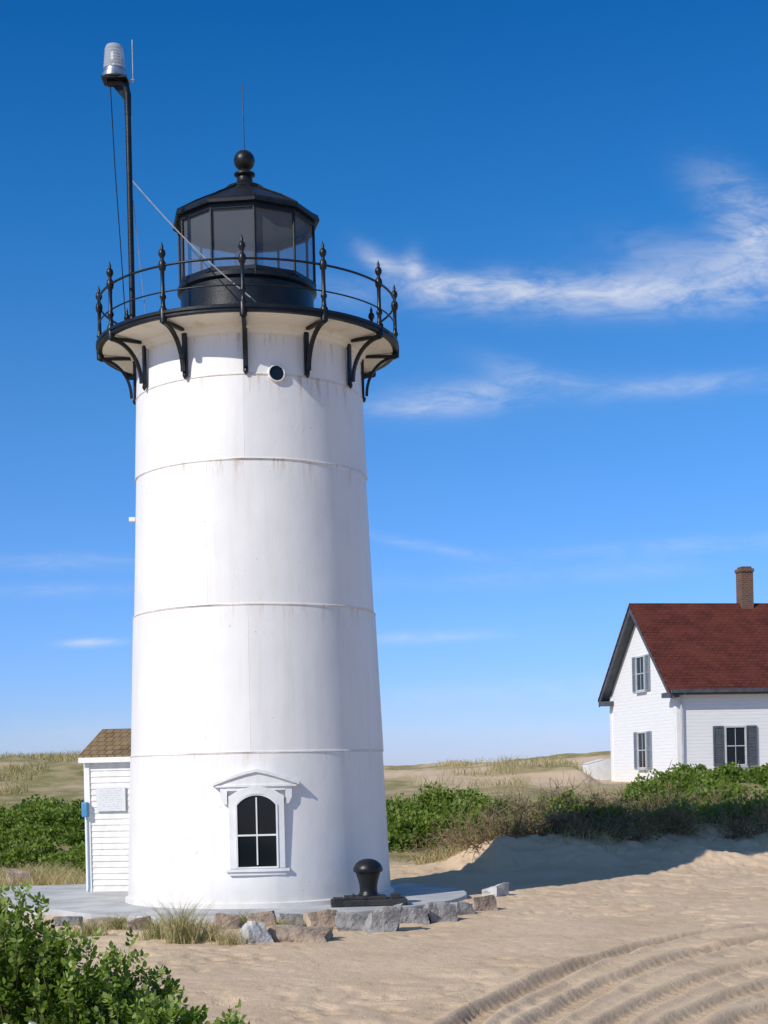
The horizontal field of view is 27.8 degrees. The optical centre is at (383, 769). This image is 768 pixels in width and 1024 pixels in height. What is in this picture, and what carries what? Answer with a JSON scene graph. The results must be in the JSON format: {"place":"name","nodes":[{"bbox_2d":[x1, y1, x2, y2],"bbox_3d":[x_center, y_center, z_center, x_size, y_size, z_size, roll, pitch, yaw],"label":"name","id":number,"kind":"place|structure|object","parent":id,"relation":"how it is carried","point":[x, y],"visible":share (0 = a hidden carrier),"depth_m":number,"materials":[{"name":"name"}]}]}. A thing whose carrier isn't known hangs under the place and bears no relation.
{"place":"outdoors","nodes":[
{"label":"outdoors","id":0,"kind":"place"},
{"bbox_2d":[0,882,466,922],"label":"paving","id":1,"kind":"structure","parent":0,"point":[72,900],"depth_m":23.95,"materials":[{"name":"concrete"}]},
{"bbox_2d":[78,728,130,891],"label":"shed","id":2,"kind":"structure","parent":1,"relation":"on","point":[104,755],"depth_m":26.94,"materials":[{"name":"paint"}]},
{"bbox_2d":[96,787,125,811],"bbox_3d":[-4.734,0.507,26.887,0.520,0.420,0.021,-1,0,8],"label":"notice sign","id":3,"kind":"object","parent":2,"relation":"attached to","point":[111,798],"visible":1,"depth_m":26.88,"materials":[{"name":"white paper"}]},
{"bbox_2d":[95,83,398,908],"bbox_3d":[-2.132,-4.488,25.000,4.868,13.170,4.868,-1,0,-5],"label":"lighthouse","id":4,"kind":"object","parent":1,"relation":"on","point":[257,773],"visible":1,"depth_m":23.35,"materials":[{"name":"white paint"}]},
{"bbox_2d":[101,40,255,319],"bbox_3d":[-3.064,-8.958,23.304,2.517,4.350,0.412,-1,0,17],"label":"beacon mast","id":5,"kind":"object","parent":4,"relation":"on","point":[114,74],"visible":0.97,"depth_m":23.56,"materials":[{"name":"black metal"}]},
{"bbox_2d":[212,769,298,875],"bbox_3d":[-1.889,0.768,23.030,1.280,1.570,0.352,-1,0,-4],"label":"window","id":6,"kind":"structure","parent":4,"relation":"in","point":[256,810],"depth_m":22.90,"materials":[{"name":"white paint"}]},
{"bbox_2d":[330,859,407,907],"bbox_3d":[-0.232,1.658,22.950,1.120,0.695,0.444,-1,0,-4],"label":"mooring bollard","id":7,"kind":"object","parent":1,"relation":"on","point":[367,871],"visible":1,"depth_m":22.80,"materials":[{"name":"black metal"}]},
{"bbox_2d":[0,751,767,1023],"bbox_3d":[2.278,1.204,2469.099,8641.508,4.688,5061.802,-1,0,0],"label":"ground","id":8,"kind":"structure","parent":0,"point":[669,928],"depth_m":18.26,"materials":[{"name":"beige sand"}]},
{"bbox_2d":[6,869,33,886],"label":"stone block","id":9,"kind":"structure","parent":8,"relation":"on","point":[17,872],"depth_m":29.56,"materials":[{"name":"beige stone"}]},
{"bbox_2d":[0,881,80,1023],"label":"bush","id":10,"kind":"object","parent":8,"relation":"on","point":[16,940],"visible":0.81,"depth_m":10.70,"materials":[{"name":"green plant"}]},
{"bbox_2d":[0,794,85,874],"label":"green shrub thicket","id":11,"kind":"object","parent":8,"relation":"on","point":[39,821],"visible":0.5,"depth_m":39.24,"materials":[{"name":"green plant"}]},
{"bbox_2d":[53,916,82,925],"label":"stone block","id":12,"kind":"structure","parent":8,"relation":"on","point":[67,919],"depth_m":21.78,"materials":[{"name":"stone"}]},
{"bbox_2d":[4,920,149,1023],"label":"bush","id":13,"kind":"object","parent":8,"relation":"on","point":[77,1004],"visible":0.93,"depth_m":10.66,"materials":[{"name":"green plant"}]},
{"bbox_2d":[56,918,107,935],"bbox_3d":[-3.985,2.069,20.489,0.743,0.245,0.557,-1,0,0],"label":"grass tuft","id":14,"kind":"object","parent":8,"relation":"on","point":[85,932],"visible":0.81,"depth_m":20.44,"materials":[{"name":"plant"}]},
{"bbox_2d":[84,917,126,929],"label":"stone block","id":15,"kind":"structure","parent":8,"relation":"on","point":[98,919],"depth_m":21.12,"materials":[{"name":"grey stone"}]},
{"bbox_2d":[95,910,137,931],"bbox_3d":[-3.614,2.058,21.084,0.722,0.266,0.616,-1,0,0],"label":"grass tuft","id":16,"kind":"object","parent":8,"relation":"on","point":[117,925],"visible":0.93,"depth_m":21.00,"materials":[{"name":"plant"}]},
{"bbox_2d":[87,927,184,1022],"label":"bush","id":17,"kind":"object","parent":8,"relation":"on","point":[170,988],"visible":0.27,"depth_m":11.31,"materials":[{"name":"green plant"}]},
{"bbox_2d":[122,916,150,929],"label":"stone block","id":18,"kind":"structure","parent":8,"relation":"on","point":[134,921],"depth_m":21.01,"materials":[{"name":"brown stone"}]},
{"bbox_2d":[96,983,208,1023],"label":"bush","id":19,"kind":"object","parent":8,"relation":"on","point":[168,1013],"visible":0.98,"depth_m":10.33,"materials":[{"name":"green plant"}]},
{"bbox_2d":[123,911,181,940],"bbox_3d":[-2.861,1.973,19.727,0.911,0.376,0.678,-1,0,-36],"label":"grass tuft","id":20,"kind":"object","parent":8,"relation":"on","point":[155,933],"visible":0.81,"depth_m":19.61,"materials":[{"name":"plant"}]},
{"bbox_2d":[143,895,218,943],"bbox_3d":[-2.523,1.841,19.061,0.966,0.614,0.997,-1,0,-18],"label":"grass tuft","id":21,"kind":"object","parent":8,"relation":"on","point":[180,933],"visible":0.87,"depth_m":18.98,"materials":[{"name":"plant"}]},
{"bbox_2d":[154,911,234,939],"bbox_3d":[-2.382,1.961,19.482,1.106,0.376,0.907,-1,0,0],"label":"grass tuft","id":22,"kind":"object","parent":8,"relation":"on","point":[193,926],"visible":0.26,"depth_m":19.46,"materials":[{"name":"plant"}]},
{"bbox_2d":[188,915,241,942],"bbox_3d":[-2.193,1.966,19.141,0.777,0.358,0.707,-1,0,26],"label":"grass tuft","id":23,"kind":"object","parent":8,"relation":"on","point":[215,929],"visible":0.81,"depth_m":19.12,"materials":[{"name":"plant"}]},
{"bbox_2d":[180,998,249,1023],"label":"bush","id":24,"kind":"object","parent":8,"relation":"on","point":[234,1019],"visible":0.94,"depth_m":10.32,"materials":[{"name":"green plant"}]},
{"bbox_2d":[212,913,241,928],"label":"stone block","id":25,"kind":"structure","parent":8,"relation":"on","point":[224,917],"depth_m":20.71,"materials":[{"name":"brown stone"}]},
{"bbox_2d":[203,927,253,946],"bbox_3d":[-1.848,2.016,18.824,0.725,0.248,0.542,-1,0,0],"label":"grass tuft","id":26,"kind":"object","parent":8,"relation":"on","point":[230,940],"visible":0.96,"depth_m":18.75,"materials":[{"name":"plant"}]},
{"bbox_2d":[229,908,267,925],"bbox_3d":[-1.874,2.023,21.150,0.783,0.264,0.680,-1,0,24],"label":"grass tuft","id":27,"kind":"object","parent":8,"relation":"on","point":[243,919],"visible":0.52,"depth_m":21.12,"materials":[{"name":"green plant"}]},
{"bbox_2d":[238,920,273,943],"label":"stone block","id":28,"kind":"structure","parent":8,"relation":"on","point":[258,932],"depth_m":18.87,"materials":[{"name":"grey stone"}]},
{"bbox_2d":[247,911,278,926],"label":"stone block","id":29,"kind":"structure","parent":8,"relation":"on","point":[265,916],"depth_m":21.03,"materials":[{"name":"brown stone"}]},
{"bbox_2d":[267,915,305,925],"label":"grass tuft","id":30,"kind":"object","parent":8,"relation":"on","point":[283,922],"visible":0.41,"depth_m":20.53,"materials":[{"name":"plant"}]},
{"bbox_2d":[279,913,303,925],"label":"stone block","id":31,"kind":"structure","parent":8,"relation":"on","point":[290,917],"depth_m":20.93,"materials":[{"name":"stone"}]},
{"bbox_2d":[0,749,593,808],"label":"beach grass","id":32,"kind":"structure","parent":8,"relation":"on","point":[54,756],"depth_m":58.15,"materials":[{"name":"beige plant"}]},
{"bbox_2d":[268,924,332,942],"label":"stone block","id":33,"kind":"structure","parent":8,"relation":"on","point":[293,933],"depth_m":19.08,"materials":[{"name":"brown stone"}]},
{"bbox_2d":[303,909,337,929],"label":"stone block","id":34,"kind":"structure","parent":8,"relation":"on","point":[325,917],"depth_m":20.43,"materials":[{"name":"brown stone"}]},
{"bbox_2d":[334,912,367,931],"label":"stone block","id":35,"kind":"structure","parent":8,"relation":"on","point":[345,921],"depth_m":20.34,"materials":[{"name":"stone"}]},
{"bbox_2d":[363,903,402,933],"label":"stone block","id":36,"kind":"structure","parent":8,"relation":"on","point":[385,919],"depth_m":20.15,"materials":[{"name":"stone"}]},
{"bbox_2d":[400,907,429,924],"bbox_3d":[0.398,2.004,21.250,0.497,0.286,0.334,-1,0,-9],"label":"stone block","id":37,"kind":"object","parent":8,"relation":"on","point":[413,915],"depth_m":21.09,"materials":[{"name":"stone"}]},
{"bbox_2d":[423,901,457,922],"bbox_3d":[0.786,1.976,21.436,0.438,0.354,0.358,-1,0,-14],"label":"stone block","id":38,"kind":"object","parent":8,"relation":"on","point":[440,911],"depth_m":21.28,"materials":[{"name":"stone"}]},
{"bbox_2d":[450,901,474,914],"bbox_3d":[1.103,2.007,22.204,0.325,0.255,0.287,-1,0,-23],"label":"stone block","id":39,"kind":"object","parent":8,"relation":"on","point":[464,908],"depth_m":22.09,"materials":[{"name":"stone"}]},
{"bbox_2d":[459,895,499,910],"bbox_3d":[1.416,1.981,22.840,0.490,0.296,0.412,-1,0,-29],"label":"stone block","id":40,"kind":"object","parent":8,"relation":"on","point":[486,903],"depth_m":22.68,"materials":[{"name":"brown stone"}]},
{"bbox_2d":[481,882,508,896],"bbox_3d":[1.803,1.965,25.182,0.392,0.294,0.405,-1,0,44],"label":"stone block","id":41,"kind":"object","parent":8,"relation":"on","point":[499,890],"depth_m":25.07,"materials":[{"name":"grey stone"}]},
{"bbox_2d":[386,761,767,851],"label":"green shrub thicket","id":42,"kind":"object","parent":8,"relation":"on","point":[406,813],"visible":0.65,"depth_m":37.73,"materials":[{"name":"green plant"}]},
{"bbox_2d":[394,760,767,863],"bbox_3d":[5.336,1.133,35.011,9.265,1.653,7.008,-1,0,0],"label":"dry shrub thicket","id":43,"kind":"object","parent":8,"relation":"on","point":[637,825],"visible":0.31,"depth_m":32.61,"materials":[{"name":"brown plant"}]},
{"bbox_2d":[579,759,610,780],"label":"cellar bulkhead","id":44,"kind":"object","parent":8,"relation":"on","point":[600,769],"visible":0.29,"depth_m":64.59,"materials":[{"name":"white paint"}]},
{"bbox_2d":[583,759,603,763],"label":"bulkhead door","id":45,"kind":"structure","parent":44,"relation":"in","point":[597,759],"depth_m":65.14,"materials":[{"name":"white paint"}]},
{"bbox_2d":[598,566,767,781],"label":"house","id":46,"kind":"structure","parent":8,"relation":"on","point":[685,683],"depth_m":58.81,"materials":[{"name":"white wood"}]},
{"bbox_2d":[632,654,650,692],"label":"window","id":47,"kind":"structure","parent":46,"relation":"in","point":[640,665],"depth_m":60.23,"materials":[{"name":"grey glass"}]},
{"bbox_2d":[633,731,651,769],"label":"window","id":48,"kind":"structure","parent":46,"relation":"in","point":[643,751],"depth_m":60.20,"materials":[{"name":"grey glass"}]},
{"bbox_2d":[713,725,757,766],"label":"window","id":49,"kind":"structure","parent":46,"relation":"in","point":[735,748],"depth_m":57.43,"materials":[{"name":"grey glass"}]},
{"bbox_2d":[0,811,767,886],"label":"dry beach grass","id":50,"kind":"structure","parent":0,"point":[50,875],"depth_m":31.63,"materials":[{"name":"plant"}]},
{"bbox_2d":[0,0,767,765],"label":"sky","id":51,"kind":"structure","parent":0,"point":[563,204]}
]}

